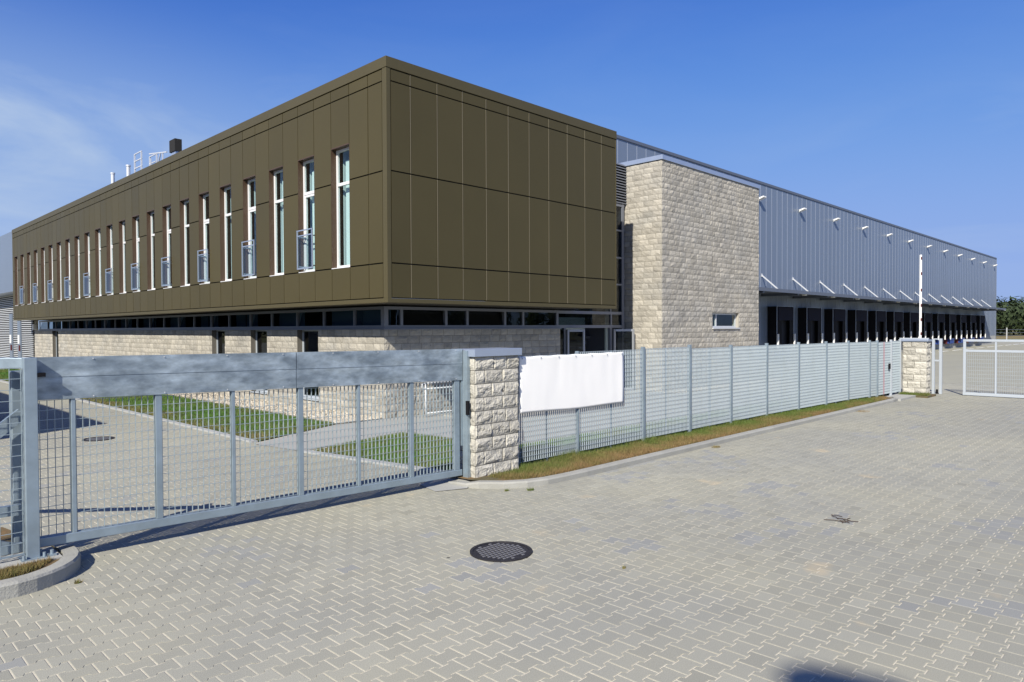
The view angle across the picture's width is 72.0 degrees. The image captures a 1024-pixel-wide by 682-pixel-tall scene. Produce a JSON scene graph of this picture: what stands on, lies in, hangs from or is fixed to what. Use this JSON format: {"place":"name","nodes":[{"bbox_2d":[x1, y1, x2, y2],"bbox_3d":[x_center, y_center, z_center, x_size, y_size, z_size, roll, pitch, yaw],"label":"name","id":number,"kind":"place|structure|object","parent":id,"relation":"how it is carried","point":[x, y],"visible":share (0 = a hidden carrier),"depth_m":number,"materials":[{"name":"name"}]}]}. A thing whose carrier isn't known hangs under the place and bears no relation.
{"place":"outdoors","nodes":[
{"label":"outdoors","id":0,"kind":"place"},
{"bbox_2d":[0,231,34,357],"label":"building","id":1,"kind":"structure","parent":0,"point":[17,339],"depth_m":48.07,"materials":[{"name":"metal"}]},
{"bbox_2d":[9,314,13,356],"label":"door","id":2,"kind":"structure","parent":1,"relation":"in","point":[10,315],"depth_m":49.99,"materials":[{"name":"white paint"}]},
{"bbox_2d":[17,321,21,357],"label":"door","id":3,"kind":"structure","parent":1,"relation":"in","point":[19,332],"depth_m":48.19,"materials":[{"name":"white paint"}]},
{"bbox_2d":[0,527,60,576],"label":"island ground","id":4,"kind":"structure","parent":0,"point":[3,531],"depth_m":6.74,"materials":[{"name":"soil"}]},
{"bbox_2d":[0,554,54,579],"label":"island grass","id":5,"kind":"structure","parent":4,"relation":"on","point":[18,570],"depth_m":5.83,"materials":[{"name":"plant"}]},
{"bbox_2d":[0,546,61,568],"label":"gate footing","id":6,"kind":"object","parent":4,"relation":"on","point":[8,561],"visible":0.4,"depth_m":6.13,"materials":[{"name":"concrete"}]},
{"bbox_2d":[0,357,56,561],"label":"gate guide post","id":7,"kind":"object","parent":6,"relation":"on","point":[30,446],"visible":0.86,"depth_m":6.12,"materials":[{"name":"metal"}]},
{"bbox_2d":[0,367,24,559],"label":"side panel","id":8,"kind":"object","parent":7,"relation":"attached to","point":[11,500],"visible":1,"depth_m":6.04,"materials":[{"name":"metal"}]},
{"bbox_2d":[0,349,462,555],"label":"sliding gate","id":9,"kind":"structure","parent":7,"relation":"attached to","point":[71,379],"depth_m":7.53,"materials":[{"name":"metal"}]},
{"bbox_2d":[0,369,331,440],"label":"lawn grass","id":10,"kind":"structure","parent":0,"point":[5,372],"depth_m":19.65,"materials":[{"name":"green plant"}]},
{"bbox_2d":[0,381,1023,681],"bbox_3d":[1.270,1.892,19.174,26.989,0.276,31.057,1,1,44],"label":"pavement","id":11,"kind":"structure","parent":0,"point":[886,434],"depth_m":6.21,"materials":[{"name":"grey concrete"}]},
{"bbox_2d":[0,545,80,600],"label":"kerb","id":12,"kind":"structure","parent":11,"relation":"on","point":[67,565],"depth_m":5.75,"materials":[{"name":"concrete"}]},
{"bbox_2d":[82,436,114,441],"bbox_3d":[-9.004,2.138,15.349,0.620,0.030,0.620,1,1,44],"label":"manhole cover","id":13,"kind":"object","parent":11,"relation":"on","point":[92,439],"visible":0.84,"depth_m":15.36,"materials":[{"name":"metal"}]},
{"bbox_2d":[304,450,444,472],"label":"kerb","id":14,"kind":"structure","parent":11,"relation":"on","point":[354,458],"depth_m":11.57,"materials":[{"name":"concrete"}]},
{"bbox_2d":[420,477,469,490],"bbox_3d":[-0.919,1.911,9.455,0.582,0.039,0.744,-1,1,-39],"label":"gate threshold","id":15,"kind":"object","parent":11,"relation":"on","point":[444,484],"visible":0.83,"depth_m":9.41,"materials":[{"name":"concrete"}]},
{"bbox_2d":[470,541,532,562],"bbox_3d":[-0.101,1.985,6.629,0.590,0.030,0.590,1,1,44],"label":"manhole cover","id":16,"kind":"object","parent":11,"relation":"on","point":[501,551],"visible":1,"depth_m":6.61,"materials":[{"name":"metal"}]},
{"bbox_2d":[444,390,661,416],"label":"ramp","id":17,"kind":"structure","parent":11,"relation":"on","point":[624,397],"depth_m":24.75,"materials":[{"name":"concrete"}]},
{"bbox_2d":[448,397,898,488],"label":"kerb","id":18,"kind":"structure","parent":11,"relation":"on","point":[545,480],"depth_m":10.99,"materials":[{"name":"concrete"}]},
{"bbox_2d":[824,515,857,522],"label":"dry twigs","id":19,"kind":"object","parent":11,"relation":"on","point":[842,521],"visible":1,"depth_m":7.64,"materials":[{"name":"brown wood"}]},
{"bbox_2d":[871,339,900,396],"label":"pedestrian gate","id":20,"kind":"structure","parent":11,"relation":"on","point":[885,367],"depth_m":20.66,"materials":[{"name":"metal"}]},
{"bbox_2d":[885,394,915,400],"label":"path slab","id":21,"kind":"structure","parent":11,"relation":"on","point":[901,397],"depth_m":20.67,"materials":[{"name":"concrete"}]},
{"bbox_2d":[901,339,931,393],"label":"gate pillar","id":22,"kind":"structure","parent":11,"relation":"on","point":[916,363],"depth_m":21.36,"materials":[{"name":"stone"}]},
{"bbox_2d":[900,338,942,393],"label":"gate posts","id":23,"kind":"object","parent":11,"relation":"on","point":[940,364],"visible":1,"depth_m":21.98,"materials":[{"name":"metal"}]},
{"bbox_2d":[963,339,1023,397],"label":"sliding gate","id":24,"kind":"structure","parent":11,"relation":"on","point":[995,394],"depth_m":21.00,"materials":[{"name":"metal"}]},
{"bbox_2d":[0,342,1023,408],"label":"yard paving","id":25,"kind":"structure","parent":0,"point":[952,365],"depth_m":36.37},
{"bbox_2d":[0,380,257,442],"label":"kerb","id":26,"kind":"structure","parent":25,"relation":"on","point":[171,421],"depth_m":17.98,"materials":[{"name":"concrete"}]},
{"bbox_2d":[12,55,633,418],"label":"office building","id":27,"kind":"structure","parent":25,"relation":"on","point":[350,211],"depth_m":20.77,"materials":[{"name":"brown metal"}]},
{"bbox_2d":[14,256,18,305],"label":"window","id":28,"kind":"structure","parent":27,"relation":"in","point":[15,258],"depth_m":44.69,"materials":[{"name":"white glass"}]},
{"bbox_2d":[19,254,24,304],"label":"window","id":29,"kind":"structure","parent":27,"relation":"in","point":[22,255],"depth_m":43.50,"materials":[{"name":"white glass"}]},
{"bbox_2d":[27,252,30,304],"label":"window","id":30,"kind":"structure","parent":27,"relation":"in","point":[28,253],"depth_m":42.30,"materials":[{"name":"white glass"}]},
{"bbox_2d":[33,249,37,303],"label":"window","id":31,"kind":"structure","parent":27,"relation":"in","point":[35,297],"depth_m":41.09,"materials":[{"name":"white glass"}]},
{"bbox_2d":[41,246,45,302],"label":"window","id":32,"kind":"structure","parent":27,"relation":"in","point":[42,248],"depth_m":39.90,"materials":[{"name":"white glass"}]},
{"bbox_2d":[39,322,47,328],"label":"clerestory window","id":33,"kind":"structure","parent":27,"relation":"in","point":[44,325],"depth_m":44.21,"materials":[{"name":"blue glass"}]},
{"bbox_2d":[47,244,53,301],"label":"window","id":34,"kind":"structure","parent":27,"relation":"in","point":[50,249],"depth_m":38.70,"materials":[{"name":"white glass"}]},
{"bbox_2d":[48,322,58,328],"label":"clerestory window","id":35,"kind":"structure","parent":27,"relation":"in","point":[51,325],"depth_m":42.56,"materials":[{"name":"blue glass"}]},
{"bbox_2d":[56,331,58,356],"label":"window","id":36,"kind":"structure","parent":27,"relation":"in","point":[57,344],"depth_m":42.27,"materials":[{"name":"paint"}]},
{"bbox_2d":[56,241,61,300],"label":"window","id":37,"kind":"structure","parent":27,"relation":"in","point":[59,288],"depth_m":37.51,"materials":[{"name":"white glass"}]},
{"bbox_2d":[56,322,61,328],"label":"clerestory window","id":38,"kind":"structure","parent":27,"relation":"in","point":[60,323],"depth_m":41.65,"materials":[{"name":"black glass"}]},
{"bbox_2d":[64,238,70,299],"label":"window","id":39,"kind":"structure","parent":27,"relation":"in","point":[67,241],"depth_m":36.31,"materials":[{"name":"white glass"}]},
{"bbox_2d":[62,321,74,328],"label":"clerestory window","id":40,"kind":"structure","parent":27,"relation":"in","point":[65,324],"depth_m":40.37,"materials":[{"name":"black glass"}]},
{"bbox_2d":[70,321,77,328],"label":"clerestory window","id":41,"kind":"structure","parent":27,"relation":"in","point":[75,323],"depth_m":39.46,"materials":[{"name":"black glass"}]},
{"bbox_2d":[74,235,80,298],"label":"window","id":42,"kind":"structure","parent":27,"relation":"in","point":[76,238],"depth_m":35.12,"materials":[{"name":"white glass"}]},
{"bbox_2d":[78,320,91,328],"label":"clerestory window","id":43,"kind":"structure","parent":27,"relation":"in","point":[81,324],"depth_m":38.12,"materials":[{"name":"black glass"}]},
{"bbox_2d":[83,231,90,297],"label":"window","id":44,"kind":"structure","parent":27,"relation":"in","point":[87,234],"depth_m":33.91,"materials":[{"name":"white glass"}]},
{"bbox_2d":[86,321,95,327],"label":"clerestory window","id":45,"kind":"structure","parent":27,"relation":"in","point":[92,324],"depth_m":37.16,"materials":[{"name":"black glass"}]},
{"bbox_2d":[95,227,101,296],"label":"window","id":46,"kind":"structure","parent":27,"relation":"in","point":[98,247],"depth_m":32.73,"materials":[{"name":"white glass"}]},
{"bbox_2d":[95,320,107,327],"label":"clerestory window","id":47,"kind":"structure","parent":27,"relation":"in","point":[99,323],"depth_m":35.83,"materials":[{"name":"black glass"}]},
{"bbox_2d":[105,224,113,294],"bbox_3d":[-17.689,-3.595,31.264,0.865,3.120,0.420,1,1,44],"label":"window","id":48,"kind":"structure","parent":27,"relation":"in","point":[109,229],"depth_m":31.52,"materials":[{"name":"white glass"}]},
{"bbox_2d":[105,320,114,327],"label":"clerestory window","id":49,"kind":"structure","parent":27,"relation":"in","point":[111,323],"depth_m":34.94,"materials":[{"name":"black glass"}]},
{"bbox_2d":[115,319,129,327],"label":"clerestory window","id":50,"kind":"structure","parent":27,"relation":"in","point":[119,323],"depth_m":33.68,"materials":[{"name":"black glass"}]},
{"bbox_2d":[119,219,126,293],"bbox_3d":[-16.449,-3.579,30.093,0.859,3.120,0.352,1,1,44],"label":"window","id":51,"kind":"structure","parent":27,"relation":"in","point":[122,233],"depth_m":30.34,"materials":[{"name":"white glass"}]},
{"bbox_2d":[126,319,137,327],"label":"clerestory window","id":52,"kind":"structure","parent":27,"relation":"in","point":[133,323],"depth_m":32.69,"materials":[{"name":"black glass"}]},
{"bbox_2d":[131,214,140,291],"bbox_3d":[-15.253,-3.562,28.870,0.865,3.120,0.420,1,1,44],"label":"window","id":53,"kind":"structure","parent":27,"relation":"in","point":[135,221],"depth_m":29.13,"materials":[{"name":"white glass"}]},
{"bbox_2d":[137,318,156,327],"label":"clerestory window","id":54,"kind":"structure","parent":27,"relation":"in","point":[143,322],"depth_m":31.37,"materials":[{"name":"black glass"}]},
{"bbox_2d":[147,209,155,290],"bbox_3d":[-14.013,-3.547,27.699,0.859,3.120,0.352,1,1,44],"label":"window","id":55,"kind":"structure","parent":27,"relation":"in","point":[150,214],"depth_m":27.95,"materials":[{"name":"white glass"}]},
{"bbox_2d":[150,318,163,327],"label":"clerestory window","id":56,"kind":"structure","parent":27,"relation":"in","point":[157,322],"depth_m":30.44,"materials":[{"name":"black glass"}]},
{"bbox_2d":[161,204,172,288],"bbox_3d":[-12.816,-3.530,26.476,0.865,3.120,0.420,1,1,44],"label":"window","id":57,"kind":"structure","parent":27,"relation":"in","point":[166,210],"depth_m":26.73,"materials":[{"name":"white glass"}]},
{"bbox_2d":[164,317,182,327],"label":"clerestory window","id":58,"kind":"structure","parent":27,"relation":"in","point":[170,322],"depth_m":29.06,"materials":[{"name":"black glass"}]},
{"bbox_2d":[179,316,193,326],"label":"clerestory window","id":59,"kind":"structure","parent":27,"relation":"in","point":[186,321],"depth_m":28.11,"materials":[{"name":"black glass"}]},
{"bbox_2d":[180,197,209,286],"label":"window","id":60,"kind":"structure","parent":27,"relation":"in","point":[184,203],"depth_m":25.56,"materials":[{"name":"white glass"}]},
{"bbox_2d":[194,316,215,326],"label":"clerestory window","id":61,"kind":"structure","parent":27,"relation":"in","point":[199,321],"depth_m":26.84,"materials":[{"name":"black glass"}]},
{"bbox_2d":[197,191,230,284],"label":"window","id":62,"kind":"structure","parent":27,"relation":"in","point":[203,254],"depth_m":24.34,"materials":[{"name":"white glass"}]},
{"bbox_2d":[216,330,224,353],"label":"window","id":63,"kind":"structure","parent":27,"relation":"in","point":[220,333],"depth_m":26.05,"materials":[{"name":"glass"}]},
{"bbox_2d":[212,315,229,326],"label":"clerestory window","id":64,"kind":"structure","parent":27,"relation":"in","point":[220,321],"depth_m":25.86,"materials":[{"name":"grey glass"}]},
{"bbox_2d":[220,183,254,281],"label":"window","id":65,"kind":"structure","parent":27,"relation":"in","point":[225,242],"depth_m":23.17,"materials":[{"name":"white glass"}]},
{"bbox_2d":[229,314,257,326],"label":"clerestory window","id":66,"kind":"structure","parent":27,"relation":"in","point":[234,320],"depth_m":24.57,"materials":[{"name":"black glass"}]},
{"bbox_2d":[250,330,267,393],"bbox_3d":[-8.374,0.673,23.575,1.200,2.130,0.280,1,1,44],"label":"window","id":67,"kind":"structure","parent":27,"relation":"in","point":[261,335],"depth_m":23.74,"materials":[{"name":"glass"}]},
{"bbox_2d":[241,175,280,279],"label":"window","id":68,"kind":"structure","parent":27,"relation":"in","point":[249,183],"depth_m":21.95,"materials":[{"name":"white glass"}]},
{"bbox_2d":[251,314,271,326],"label":"clerestory window","id":69,"kind":"structure","parent":27,"relation":"in","point":[262,319],"depth_m":23.61,"materials":[{"name":"black glass"}]},
{"bbox_2d":[272,312,304,325],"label":"clerestory window","id":70,"kind":"structure","parent":27,"relation":"in","point":[278,319],"depth_m":22.36,"materials":[{"name":"grey glass"}]},
{"bbox_2d":[269,163,310,276],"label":"window","id":71,"kind":"structure","parent":27,"relation":"in","point":[276,176],"depth_m":20.78,"materials":[{"name":"clear glass"}]},
{"bbox_2d":[297,312,323,325],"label":"clerestory window","id":72,"kind":"structure","parent":27,"relation":"in","point":[316,318],"depth_m":21.33,"materials":[{"name":"black glass"}]},
{"bbox_2d":[302,330,318,400],"bbox_3d":[-6.103,0.703,21.343,1.270,2.130,0.280,1,1,44],"label":"window","id":73,"kind":"structure","parent":27,"relation":"in","point":[309,338],"depth_m":21.51,"materials":[{"name":"glass"}]},
{"bbox_2d":[296,152,343,272],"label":"window","id":74,"kind":"structure","parent":27,"relation":"in","point":[306,198],"depth_m":19.56,"materials":[{"name":"clear glass"}]},
{"bbox_2d":[324,310,354,325],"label":"clerestory window","id":75,"kind":"structure","parent":27,"relation":"in","point":[331,318],"depth_m":20.14,"materials":[{"name":"black glass"}]},
{"bbox_2d":[331,143,350,268],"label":"window","id":76,"kind":"structure","parent":27,"relation":"in","point":[340,162],"depth_m":18.38,"materials":[{"name":"clear glass"}]},
{"bbox_2d":[355,309,381,325],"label":"clerestory window","id":77,"kind":"structure","parent":27,"relation":"in","point":[362,317],"depth_m":19.13,"materials":[{"name":"black glass"}]},
{"bbox_2d":[388,309,402,324],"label":"clerestory window","id":78,"kind":"structure","parent":27,"relation":"in","point":[395,317],"depth_m":18.85,"materials":[{"name":"black glass"}]},
{"bbox_2d":[403,310,447,324],"bbox_3d":[-2.452,-0.646,19.579,0.165,0.420,1.585,1,1,44],"label":"clerestory window","id":79,"kind":"structure","parent":27,"relation":"in","point":[410,317],"depth_m":19.64,"materials":[{"name":"black glass"}]},
{"bbox_2d":[447,311,468,324],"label":"clerestory window","id":80,"kind":"structure","parent":27,"relation":"in","point":[454,317],"depth_m":20.44,"materials":[{"name":"grey glass"}]},
{"bbox_2d":[469,311,505,324],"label":"clerestory window","id":81,"kind":"structure","parent":27,"relation":"in","point":[475,317],"depth_m":21.33,"materials":[{"name":"grey glass"}]},
{"bbox_2d":[506,312,523,324],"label":"clerestory window","id":82,"kind":"structure","parent":27,"relation":"in","point":[512,318],"depth_m":22.12,"materials":[{"name":"black glass"}]},
{"bbox_2d":[524,312,557,324],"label":"clerestory window","id":83,"kind":"structure","parent":27,"relation":"in","point":[530,318],"depth_m":22.97,"materials":[{"name":"black glass"}]},
{"bbox_2d":[567,329,584,354],"bbox_3d":[2.186,0.729,24.113,0.254,2.250,0.674,1,1,44],"label":"door leaf","id":84,"kind":"structure","parent":27,"relation":"in","point":[575,337],"depth_m":24.10,"materials":[{"name":"metal"}]},
{"bbox_2d":[613,329,633,389],"bbox_3d":[4.108,0.690,25.876,0.447,2.250,0.693,1,1,44],"label":"door leaf","id":85,"kind":"structure","parent":27,"relation":"in","point":[623,339],"depth_m":25.88,"materials":[{"name":"metal"}]},
{"bbox_2d":[18,369,782,423],"bbox_3d":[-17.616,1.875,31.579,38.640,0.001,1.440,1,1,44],"label":"gravel","id":86,"kind":"structure","parent":25,"relation":"on","point":[258,409],"depth_m":21.61,"materials":[{"name":"grey gravel"}]},
{"bbox_2d":[620,154,759,391],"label":"stone tower","id":87,"kind":"structure","parent":25,"relation":"on","point":[691,254],"depth_m":26.64,"materials":[{"name":"stone"}]},
{"bbox_2d":[712,313,739,328],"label":"window","id":88,"kind":"structure","parent":87,"relation":"in","point":[715,326],"depth_m":28.83,"materials":[{"name":"metal"}]},
{"bbox_2d":[919,255,921,337],"bbox_3d":[17.381,-1.059,30.013,0.300,5.210,0.360,1,1,44],"label":"barrier","id":89,"kind":"object","parent":25,"relation":"on","point":[920,311],"visible":0.45,"depth_m":29.97,"materials":[{"name":"white metal"}]},
{"bbox_2d":[0,0,1023,326],"label":"sky","id":90,"kind":"structure","parent":0,"point":[908,114],"materials":[{"name":"blue"}]},
{"bbox_2d":[256,389,795,450],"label":"path","id":91,"kind":"structure","parent":0,"point":[338,434],"depth_m":16.68,"materials":[{"name":"concrete"}]},
{"bbox_2d":[421,381,519,417],"bbox_3d":[-0.363,1.528,20.739,0.048,0.953,5.826,1,1,44],"label":"handrail","id":92,"kind":"object","parent":91,"relation":"on","point":[435,388],"visible":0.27,"depth_m":18.83,"materials":[{"name":"metal"}]},
{"bbox_2d":[313,393,888,469],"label":"lawn grass","id":93,"kind":"structure","parent":0,"point":[381,447],"depth_m":13.15,"materials":[{"name":"green plant"}]},
{"bbox_2d":[456,395,891,480],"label":"verge ground","id":94,"kind":"structure","parent":0,"point":[484,478],"depth_m":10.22,"materials":[{"name":"plant"}]},
{"bbox_2d":[462,351,470,480],"bbox_3d":[-0.617,1.023,9.615,0.140,1.780,0.075,1,1,44],"label":"lock post","id":95,"kind":"object","parent":94,"relation":"on","point":[466,411],"visible":0.93,"depth_m":9.61,"materials":[{"name":"metal"}]},
{"bbox_2d":[460,347,521,477],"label":"gate pillar","id":96,"kind":"structure","parent":94,"relation":"on","point":[494,403],"depth_m":9.81,"materials":[{"name":"stone"}]},
{"bbox_2d":[518,340,870,462],"bbox_3d":[5.047,0.913,15.179,14.033,1.755,0.203,-1,1,-44],"label":"steel fence","id":97,"kind":"object","parent":94,"relation":"on","point":[825,370],"visible":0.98,"depth_m":14.50,"materials":[{"name":"grey metal"}]},
{"bbox_2d":[519,351,623,413],"bbox_3d":[1.009,0.636,11.162,2.558,0.880,0.042,-1,1,-45],"label":"banner","id":98,"kind":"object","parent":97,"relation":"attached to","point":[561,382],"visible":1,"depth_m":11.06,"materials":[{"name":"white fabric"}]},
{"bbox_2d":[616,135,1005,364],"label":"warehouse","id":99,"kind":"structure","parent":0,"point":[829,273],"depth_m":55.38,"materials":[{"name":"metal"}]},
{"bbox_2d":[892,393,935,397],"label":"verge ground","id":100,"kind":"structure","parent":0,"point":[931,395],"depth_m":20.94,"materials":[{"name":"soil"}]},
{"bbox_2d":[899,391,930,395],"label":"verge grass","id":101,"kind":"structure","parent":100,"relation":"on","point":[916,393],"depth_m":21.15,"materials":[{"name":"green plant"}]},
{"bbox_2d":[996,330,1023,339],"bbox_3d":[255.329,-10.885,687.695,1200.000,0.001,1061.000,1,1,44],"label":"field","id":102,"kind":"structure","parent":0,"point":[1021,337],"depth_m":150.51,"materials":[{"name":"beige plant"}]},
{"bbox_2d":[996,328,1023,339],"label":"field fence","id":103,"kind":"object","parent":102,"relation":"on","point":[1006,332],"visible":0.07,"depth_m":115.67,"materials":[{"name":"metal"}]},
{"label":"ground","id":104,"kind":"structure","parent":0,"visible":0},
{"bbox_2d":[996,296,1023,334],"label":"woods","id":105,"kind":"object","parent":104,"relation":"on","point":[1011,316],"visible":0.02,"depth_m":174.91,"materials":[{"name":"green plant"}]}
]}

